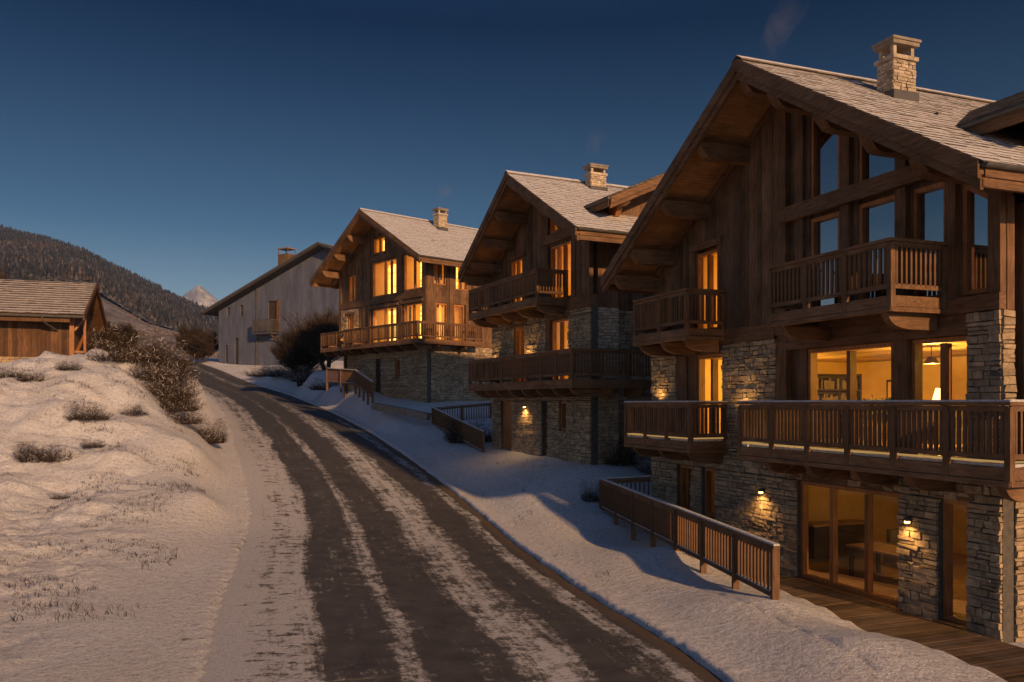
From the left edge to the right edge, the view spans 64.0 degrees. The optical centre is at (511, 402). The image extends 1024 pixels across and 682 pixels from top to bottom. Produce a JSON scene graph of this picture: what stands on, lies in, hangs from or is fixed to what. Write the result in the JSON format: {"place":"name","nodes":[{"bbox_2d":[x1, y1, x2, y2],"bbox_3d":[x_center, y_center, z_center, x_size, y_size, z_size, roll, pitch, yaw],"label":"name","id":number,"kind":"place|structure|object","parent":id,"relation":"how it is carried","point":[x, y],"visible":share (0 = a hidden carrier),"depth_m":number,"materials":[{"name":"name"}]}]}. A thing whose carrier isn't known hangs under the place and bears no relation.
{"place":"outdoors","nodes":[
{"label":"outdoors","id":0,"kind":"place"},
{"bbox_2d":[0,237,218,329],"bbox_3d":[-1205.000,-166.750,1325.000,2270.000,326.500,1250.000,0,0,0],"label":"hills","id":1,"kind":"structure","parent":0,"point":[103,294],"depth_m":712.19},
{"bbox_2d":[0,224,218,343],"bbox_3d":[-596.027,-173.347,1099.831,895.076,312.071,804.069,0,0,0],"label":"distant forest","id":2,"kind":"object","parent":1,"relation":"on","point":[161,307],"visible":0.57,"depth_m":839.68,"materials":[{"name":"green plant"}]},
{"bbox_2d":[33,280,218,355],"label":"hillside scrub","id":3,"kind":"object","parent":1,"relation":"on","point":[160,334],"visible":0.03,"depth_m":524.75,"materials":[{"name":"brown plant"}]},
{"bbox_2d":[95,294,218,358],"bbox_3d":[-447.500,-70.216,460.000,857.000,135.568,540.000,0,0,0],"label":"foothills","id":4,"kind":"structure","parent":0,"point":[113,312],"depth_m":527.46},
{"bbox_2d":[182,285,218,307],"bbox_3d":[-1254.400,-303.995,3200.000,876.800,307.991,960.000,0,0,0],"label":"snowy mountain","id":5,"kind":"structure","parent":0,"point":[199,294],"depth_m":3109.90,"materials":[{"name":"white snow"}]},
{"bbox_2d":[159,357,722,681],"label":"road","id":6,"kind":"structure","parent":0,"point":[365,556],"depth_m":17.63,"materials":[{"name":"grey asphalt"}]},
{"bbox_2d":[0,349,1023,681],"bbox_3d":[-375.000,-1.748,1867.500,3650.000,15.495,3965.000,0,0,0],"label":"snowy ground","id":7,"kind":"structure","parent":0,"point":[164,633],"depth_m":22.70,"materials":[{"name":"white snow"}]},
{"bbox_2d":[0,264,27,279],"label":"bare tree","id":8,"kind":"object","parent":7,"relation":"on","point":[3,277],"visible":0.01,"depth_m":59.17,"materials":[{"name":"brown plant"}]},
{"bbox_2d":[0,367,56,381],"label":"dry bush","id":9,"kind":"object","parent":7,"relation":"on","point":[24,377],"visible":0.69,"depth_m":34.22,"materials":[{"name":"brown plant"}]},
{"bbox_2d":[11,440,83,462],"bbox_3d":[-15.654,1.602,27.653,2.299,0.778,1.907,0,0,-23],"label":"dry bush","id":10,"kind":"object","parent":7,"relation":"on","point":[38,455],"visible":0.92,"depth_m":27.30,"materials":[{"name":"brown plant"}]},
{"bbox_2d":[0,279,108,362],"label":"barn","id":11,"kind":"structure","parent":7,"relation":"on","point":[38,318],"depth_m":41.79,"materials":[{"name":"brown wood"}]},
{"bbox_2d":[48,493,71,498],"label":"dry bush","id":12,"kind":"object","parent":7,"relation":"on","point":[59,496],"visible":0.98,"depth_m":25.13,"materials":[{"name":"brown plant"}]},
{"bbox_2d":[55,359,88,369],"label":"dry bush","id":13,"kind":"object","parent":7,"relation":"on","point":[66,367],"visible":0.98,"depth_m":35.36,"materials":[{"name":"brown plant"}]},
{"bbox_2d":[62,402,116,419],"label":"dry bush","id":14,"kind":"object","parent":7,"relation":"on","point":[88,416],"visible":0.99,"depth_m":30.50,"materials":[{"name":"brown plant"}]},
{"bbox_2d":[80,437,105,447],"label":"dry bush","id":15,"kind":"object","parent":7,"relation":"on","point":[85,445],"visible":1,"depth_m":28.63,"materials":[{"name":"brown plant"}]},
{"bbox_2d":[83,341,133,362],"bbox_3d":[-18.809,-2.414,38.118,2.318,1.042,2.761,0,0,-24],"label":"dry bush","id":16,"kind":"object","parent":7,"relation":"on","point":[115,358],"visible":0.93,"depth_m":37.81,"materials":[{"name":"brown plant"}]},
{"bbox_2d":[95,318,139,349],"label":"bare tree","id":17,"kind":"object","parent":7,"relation":"on","point":[115,331],"visible":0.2,"depth_m":59.58,"materials":[{"name":"brown plant"}]},
{"bbox_2d":[86,323,180,362],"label":"dry bush","id":18,"kind":"object","parent":7,"relation":"on","point":[114,342],"visible":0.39,"depth_m":46.16,"materials":[{"name":"brown plant"}]},
{"bbox_2d":[117,401,150,415],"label":"dry bush","id":19,"kind":"object","parent":7,"relation":"on","point":[134,412],"visible":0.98,"depth_m":32.99,"materials":[{"name":"brown plant"}]},
{"bbox_2d":[121,334,198,368],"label":"dry bush","id":20,"kind":"object","parent":7,"relation":"on","point":[169,354],"visible":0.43,"depth_m":47.25,"materials":[{"name":"brown plant"}]},
{"bbox_2d":[123,350,197,381],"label":"dry bush","id":21,"kind":"object","parent":7,"relation":"on","point":[147,371],"visible":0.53,"depth_m":44.35,"materials":[{"name":"brown plant"}]},
{"bbox_2d":[135,365,203,398],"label":"dry bush","id":22,"kind":"object","parent":7,"relation":"on","point":[164,371],"visible":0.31,"depth_m":40.67,"materials":[{"name":"brown plant"}]},
{"bbox_2d":[140,374,200,404],"bbox_3d":[-16.383,-0.610,38.655,3.888,1.663,3.308,0,0,41],"label":"dry bush","id":23,"kind":"object","parent":7,"relation":"on","point":[168,390],"visible":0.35,"depth_m":38.16,"materials":[{"name":"brown plant"}]},
{"bbox_2d":[143,385,205,411],"bbox_3d":[-15.326,-0.215,36.737,3.270,1.271,2.975,0,0,-16],"label":"dry bush","id":24,"kind":"object","parent":7,"relation":"on","point":[173,401],"visible":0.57,"depth_m":36.83,"materials":[{"name":"brown plant"}]},
{"bbox_2d":[158,402,209,424],"bbox_3d":[-14.453,0.424,35.576,2.338,1.042,2.502,0,0,11],"label":"dry bush","id":25,"kind":"object","parent":7,"relation":"on","point":[186,419],"visible":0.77,"depth_m":35.29,"materials":[{"name":"brown plant"}]},
{"bbox_2d":[173,322,209,358],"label":"bare tree","id":26,"kind":"object","parent":7,"relation":"on","point":[186,334],"visible":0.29,"depth_m":125.44,"materials":[{"name":"brown plant"}]},
{"bbox_2d":[183,329,218,362],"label":"bare tree","id":27,"kind":"object","parent":7,"relation":"on","point":[206,345],"visible":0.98,"depth_m":117.12,"materials":[{"name":"brown plant"}]},
{"bbox_2d":[192,417,230,443],"bbox_3d":[-13.661,1.206,36.624,2.180,1.271,2.029,0,0,-36],"label":"dry bush","id":28,"kind":"object","parent":7,"relation":"on","point":[210,438],"visible":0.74,"depth_m":36.36,"materials":[{"name":"brown plant"}]},
{"bbox_2d":[240,363,286,376],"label":"frosted bush","id":29,"kind":"object","parent":7,"relation":"on","point":[253,374],"visible":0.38,"depth_m":92.46,"materials":[{"name":"plant"}]},
{"bbox_2d":[199,242,343,364],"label":"farmhouse","id":30,"kind":"object","parent":7,"relation":"on","point":[252,321],"visible":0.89,"depth_m":109.84,"materials":[{"name":"paint"}]},
{"bbox_2d":[226,345,227,363],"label":"door","id":31,"kind":"structure","parent":30,"relation":"in","point":[226,345],"depth_m":114.40,"materials":[{"name":"brown wood"}]},
{"bbox_2d":[236,338,237,363],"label":"door","id":32,"kind":"structure","parent":30,"relation":"in","point":[236,338],"depth_m":113.47,"materials":[{"name":"brown wood"}]},
{"bbox_2d":[269,301,275,331],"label":"door","id":33,"kind":"structure","parent":30,"relation":"in","point":[272,304],"depth_m":110.10,"materials":[{"name":"brown wood"}]},
{"bbox_2d":[260,363,294,376],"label":"frosted bush","id":34,"kind":"object","parent":7,"relation":"on","point":[273,373],"visible":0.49,"depth_m":85.64,"materials":[{"name":"plant"}]},
{"bbox_2d":[268,328,294,372],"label":"bare tree","id":35,"kind":"object","parent":7,"relation":"on","point":[276,355],"visible":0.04,"depth_m":87.87,"materials":[{"name":"brown plant"}]},
{"bbox_2d":[267,307,325,386],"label":"bare tree","id":36,"kind":"object","parent":7,"relation":"on","point":[293,355],"visible":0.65,"depth_m":78.93,"materials":[{"name":"brown plant"}]},
{"bbox_2d":[286,364,320,381],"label":"frosted bush","id":37,"kind":"object","parent":7,"relation":"on","point":[301,378],"visible":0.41,"depth_m":76.56,"materials":[{"name":"grey plant"}]},
{"bbox_2d":[279,359,334,378],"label":"frosted bush","id":38,"kind":"object","parent":7,"relation":"on","point":[285,375],"visible":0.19,"depth_m":83.63,"materials":[{"name":"plant"}]},
{"bbox_2d":[292,306,343,370],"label":"bare tree","id":39,"kind":"object","parent":7,"relation":"on","point":[327,323],"visible":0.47,"depth_m":73.02,"materials":[{"name":"brown plant"}]},
{"bbox_2d":[0,345,645,622],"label":"dry grass","id":40,"kind":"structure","parent":7,"relation":"on","point":[45,589],"depth_m":23.57,"materials":[{"name":"brown plant"}]},
{"bbox_2d":[307,377,343,389],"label":"frosted bush","id":41,"kind":"object","parent":7,"relation":"on","point":[318,386],"visible":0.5,"depth_m":67.49,"materials":[{"name":"plant"}]},
{"bbox_2d":[326,368,373,404],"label":"wooden railing","id":42,"kind":"object","parent":7,"relation":"on","point":[360,380],"visible":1,"depth_m":54.13,"materials":[{"name":"brown wood"}]},
{"bbox_2d":[309,207,492,402],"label":"chalet","id":43,"kind":"object","parent":7,"relation":"on","point":[408,330],"visible":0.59,"depth_m":53.44,"materials":[{"name":"brown wood"}]},
{"bbox_2d":[348,315,354,344],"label":"glass door","id":44,"kind":"structure","parent":43,"relation":"in","point":[351,323],"depth_m":58.33,"materials":[{"name":"paint"}]},
{"bbox_2d":[349,275,355,301],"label":"window","id":45,"kind":"structure","parent":43,"relation":"in","point":[352,279],"depth_m":57.89,"materials":[{"name":"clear glass"}]},
{"bbox_2d":[378,359,380,392],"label":"door","id":46,"kind":"structure","parent":43,"relation":"in","point":[379,366],"depth_m":55.37,"materials":[{"name":"brown wood"}]},
{"bbox_2d":[374,236,385,254],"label":"window","id":47,"kind":"structure","parent":43,"relation":"in","point":[379,243],"depth_m":55.44,"materials":[{"name":"clear glass"}]},
{"bbox_2d":[373,306,396,342],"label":"glass door","id":48,"kind":"structure","parent":43,"relation":"in","point":[383,316],"depth_m":56.00,"materials":[{"name":"paint"}]},
{"bbox_2d":[373,258,396,297],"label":"window","id":49,"kind":"structure","parent":43,"relation":"in","point":[384,272],"depth_m":56.01,"materials":[{"name":"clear glass"}]},
{"bbox_2d":[396,358,399,378],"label":"window","id":50,"kind":"structure","parent":43,"relation":"in","point":[397,359],"depth_m":53.68,"materials":[{"name":"brown glass"}]},
{"bbox_2d":[404,255,437,291],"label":"window","id":51,"kind":"structure","parent":43,"relation":"in","point":[412,268],"depth_m":53.19,"materials":[{"name":"clear glass"}]},
{"bbox_2d":[404,302,438,338],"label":"window","id":52,"kind":"structure","parent":43,"relation":"in","point":[412,312],"depth_m":52.98,"materials":[{"name":"glass"}]},
{"bbox_2d":[429,263,445,285],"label":"window","id":53,"kind":"structure","parent":43,"relation":"in","point":[441,268],"depth_m":51.98,"materials":[{"name":"clear glass"}]},
{"bbox_2d":[436,303,446,339],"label":"window","id":54,"kind":"structure","parent":43,"relation":"in","point":[442,307],"depth_m":52.17,"materials":[{"name":"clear glass"}]},
{"bbox_2d":[453,304,463,340],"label":"window","id":55,"kind":"structure","parent":43,"relation":"in","point":[458,310],"depth_m":53.19,"materials":[{"name":"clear glass"}]},
{"bbox_2d":[455,267,467,290],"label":"window","id":56,"kind":"structure","parent":43,"relation":"in","point":[461,286],"depth_m":53.27,"materials":[{"name":"clear glass"}]},
{"bbox_2d":[371,403,430,420],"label":"stone ledge","id":57,"kind":"object","parent":7,"relation":"on","point":[407,412],"visible":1,"depth_m":45.89,"materials":[{"name":"grey stone"}]},
{"bbox_2d":[431,402,491,452],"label":"wooden railing","id":58,"kind":"object","parent":7,"relation":"on","point":[473,436],"visible":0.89,"depth_m":43.15,"materials":[{"name":"brown wood"}]},
{"bbox_2d":[441,418,491,443],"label":"dark shrub","id":59,"kind":"object","parent":7,"relation":"on","point":[451,436],"visible":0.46,"depth_m":40.39,"materials":[{"name":"black plant"}]},
{"bbox_2d":[458,163,664,464],"bbox_3d":[6.474,-3.108,35.545,14.655,13.224,11.160,0,0,-25],"label":"chalet","id":60,"kind":"object","parent":7,"relation":"on","point":[564,371],"visible":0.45,"depth_m":31.58,"materials":[{"name":"brown wood"}]},
{"bbox_2d":[503,401,512,449],"bbox_3d":[-0.116,1.020,36.630,0.080,2.160,1.190,0,0,-25],"label":"door","id":61,"kind":"structure","parent":60,"relation":"in","point":[507,416],"depth_m":36.72,"materials":[{"name":"brown wood"}]},
{"bbox_2d":[511,258,522,301],"bbox_3d":[0.608,-5.110,35.787,0.880,2.180,1.190,0,0,-25],"label":"window","id":62,"kind":"structure","parent":60,"relation":"in","point":[519,263],"depth_m":35.73,"materials":[{"name":"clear glass"}]},
{"bbox_2d":[515,327,524,381],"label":"glass door","id":63,"kind":"structure","parent":60,"relation":"in","point":[521,330],"depth_m":35.50,"materials":[{"name":"paint"}]},
{"bbox_2d":[544,401,547,455],"bbox_3d":[1.453,1.130,33.268,0.080,2.340,0.510,0,0,-25],"label":"door","id":64,"kind":"structure","parent":60,"relation":"in","point":[545,402],"depth_m":33.37,"materials":[{"name":"brown wood"}]},
{"bbox_2d":[550,219,558,233],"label":"window","id":65,"kind":"structure","parent":60,"relation":"in","point":[552,230],"depth_m":32.79,"materials":[{"name":"clear glass"}]},
{"bbox_2d":[552,318,568,379],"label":"glass door","id":66,"kind":"structure","parent":60,"relation":"in","point":[562,329],"depth_m":32.74,"materials":[{"name":"paint"}]},
{"bbox_2d":[551,240,570,297],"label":"glass door","id":67,"kind":"structure","parent":60,"relation":"in","point":[561,253],"depth_m":32.57,"materials":[{"name":"paint"}]},
{"bbox_2d":[561,401,565,429],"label":"window","id":68,"kind":"structure","parent":60,"relation":"in","point":[563,403],"depth_m":32.02,"materials":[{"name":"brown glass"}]},
{"bbox_2d":[579,479,598,501],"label":"dark shrub","id":69,"kind":"object","parent":7,"relation":"on","point":[591,497],"visible":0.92,"depth_m":26.78,"materials":[{"name":"black plant"}]},
{"bbox_2d":[600,438,643,465],"bbox_3d":[4.005,1.731,30.567,1.946,1.202,2.174,0,0,33],"label":"dark shrub","id":70,"kind":"object","parent":7,"relation":"on","point":[623,459],"visible":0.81,"depth_m":30.02,"materials":[{"name":"black plant"}]},
{"bbox_2d":[630,456,652,474],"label":"dark shrub","id":71,"kind":"object","parent":7,"relation":"on","point":[649,470],"visible":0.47,"depth_m":29.44,"materials":[{"name":"black plant"}]},
{"bbox_2d":[599,475,779,599],"bbox_3d":[3.840,3.261,20.619,1.880,1.878,11.526,0,0,-1],"label":"wooden railing","id":72,"kind":"object","parent":7,"relation":"on","point":[716,544],"visible":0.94,"depth_m":18.56,"materials":[{"name":"brown wood"}]},
{"bbox_2d":[600,34,1023,642],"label":"chalet","id":73,"kind":"object","parent":7,"relation":"on","point":[794,232],"visible":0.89,"depth_m":18.09,"materials":[{"name":"brown wood"}]},
{"bbox_2d":[680,464,691,510],"bbox_3d":[5.277,2.550,24.361,0.160,1.360,0.760,0,0,-21],"label":"window","id":74,"kind":"structure","parent":73,"relation":"in","point":[685,474],"depth_m":24.62,"materials":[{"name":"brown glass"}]},
{"bbox_2d":[697,249,716,328],"bbox_3d":[6.015,-3.150,23.388,0.980,2.260,1.120,0,0,-21],"label":"window","id":75,"kind":"structure","parent":73,"relation":"in","point":[706,261],"depth_m":23.68,"materials":[{"name":"orange glass"}]},
{"bbox_2d":[698,354,720,437],"bbox_3d":[5.720,-0.155,23.235,0.200,2.370,1.320,0,0,-21],"label":"glass door","id":76,"kind":"structure","parent":73,"relation":"in","point":[701,359],"depth_m":23.21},
{"bbox_2d":[705,468,715,516],"bbox_3d":[5.715,2.550,23.191,0.160,1.360,0.660,0,0,-21],"label":"window","id":77,"kind":"structure","parent":73,"relation":"in","point":[708,471],"depth_m":23.41,"materials":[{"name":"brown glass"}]},
{"bbox_2d":[811,211,838,305],"bbox_3d":[7.340,-3.175,18.973,0.386,2.310,0.981,0,0,-9],"label":"window","id":78,"kind":"structure","parent":73,"relation":"in","point":[824,229],"depth_m":19.05,"materials":[{"name":"glass"}]},
{"bbox_2d":[811,116,838,197],"bbox_3d":[7.340,-5.898,18.973,0.386,2.296,0.981,0,0,-9],"label":"window","id":79,"kind":"structure","parent":73,"relation":"in","point":[824,147],"depth_m":19.14,"materials":[{"name":"glass"}]},
{"bbox_2d":[808,519,863,558],"bbox_3d":[8.700,3.670,22.067,1.900,0.900,0.560,0,0,-21],"label":"cabinet","id":80,"kind":"object","parent":73,"relation":"on","point":[850,531],"visible":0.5,"depth_m":21.81,"materials":[{"name":"brown wood"}]},
{"bbox_2d":[817,374,861,436],"bbox_3d":[9.566,0.100,24.314,1.700,1.900,0.400,0,0,-21],"label":"bookcase","id":81,"kind":"object","parent":73,"relation":"on","point":[831,386],"visible":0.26,"depth_m":24.25,"materials":[{"name":"brown wood"}]},
{"bbox_2d":[808,342,890,451],"bbox_3d":[7.584,-0.115,18.263,0.200,2.290,2.620,0,0,-21],"label":"glass door","id":82,"kind":"structure","parent":73,"relation":"in","point":[812,353],"depth_m":18.26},
{"bbox_2d":[801,481,899,604],"bbox_3d":[7.552,3.040,18.294,0.160,2.320,3.060,0,0,-21],"label":"glass door","id":83,"kind":"structure","parent":73,"relation":"in","point":[867,591],"depth_m":18.70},
{"bbox_2d":[837,395,890,443],"bbox_3d":[9.128,0.419,20.707,1.710,1.261,1.711,0,0,-21],"label":"house plant","id":84,"kind":"object","parent":73,"relation":"on","point":[889,398],"visible":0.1,"depth_m":20.55,"materials":[{"name":"green plant"}]},
{"bbox_2d":[846,542,898,575],"bbox_3d":[8.958,3.845,19.387,1.000,0.750,1.800,0,0,-21],"label":"table","id":85,"kind":"object","parent":73,"relation":"on","point":[879,548],"visible":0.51,"depth_m":19.94,"materials":[{"name":"brown wood"}]},
{"bbox_2d":[859,195,893,299],"bbox_3d":[7.898,-3.175,17.484,0.437,2.310,1.117,0,0,-8],"label":"window","id":86,"kind":"structure","parent":73,"relation":"in","point":[876,217],"depth_m":17.63,"materials":[{"name":"glass"}]},
{"bbox_2d":[886,380,890,398],"bbox_3d":[12.665,-0.350,26.651,0.055,0.800,1.200,0,0,-21],"label":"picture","id":87,"kind":"object","parent":73,"relation":"attached to","point":[888,388],"visible":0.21,"depth_m":27.11,"materials":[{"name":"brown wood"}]},
{"bbox_2d":[883,528,898,564],"bbox_3d":[10.195,3.695,20.930,1.000,0.850,0.820,0,0,-21],"label":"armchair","id":88,"kind":"object","parent":73,"relation":"on","point":[892,538],"visible":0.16,"depth_m":21.07,"materials":[{"name":"fabric"}]},
{"bbox_2d":[859,112,937,181],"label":"window","id":89,"kind":"structure","parent":73,"relation":"in","point":[870,166],"depth_m":17.76,"materials":[{"name":"glass"}]},
{"bbox_2d":[913,182,944,297],"bbox_3d":[8.362,-3.160,16.248,0.334,2.280,0.842,0,0,-11],"label":"window","id":90,"kind":"structure","parent":73,"relation":"in","point":[928,201],"depth_m":16.33,"materials":[{"name":"glass"}]},
{"bbox_2d":[932,388,939,399],"bbox_3d":[11.134,0.340,21.271,0.400,1.420,0.400,0,0,-21],"label":"floor lamp","id":91,"kind":"object","parent":73,"relation":"on","point":[936,395],"visible":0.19,"depth_m":21.20,"materials":[{"name":"fabric"}]},
{"bbox_2d":[911,335,968,456],"bbox_3d":[8.435,-0.115,15.998,0.200,2.290,1.380,0,0,-21],"label":"glass door","id":92,"kind":"structure","parent":73,"relation":"in","point":[916,345],"depth_m":16.02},
{"bbox_2d":[927,411,962,444],"bbox_3d":[10.330,0.515,18.860,2.500,0.830,0.950,0,0,-21],"label":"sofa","id":93,"kind":"object","parent":73,"relation":"on","point":[938,427],"depth_m":18.24,"materials":[{"name":"fabric"}]},
{"bbox_2d":[943,498,968,624],"bbox_3d":[8.549,3.030,15.635,0.160,2.340,0.620,0,0,-21],"label":"glass door","id":94,"kind":"structure","parent":73,"relation":"in","point":[947,503],"depth_m":15.84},
{"bbox_2d":[963,185,1023,295],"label":"window","id":95,"kind":"structure","parent":73,"relation":"in","point":[975,201],"depth_m":15.37,"materials":[{"name":"glass"}]},
{"bbox_2d":[749,566,1023,681],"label":"boardwalk","id":96,"kind":"structure","parent":7,"relation":"on","point":[1003,660],"depth_m":15.14,"materials":[{"name":"brown wood"}]},
{"bbox_2d":[0,0,1023,299],"label":"sky","id":97,"kind":"structure","parent":0,"point":[182,144],"materials":[{"name":"blue"}]},
{"bbox_2d":[168,356,894,681],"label":"snow verge","id":98,"kind":"structure","parent":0,"point":[726,639],"depth_m":17.25,"materials":[{"name":"white snow"}]}
]}

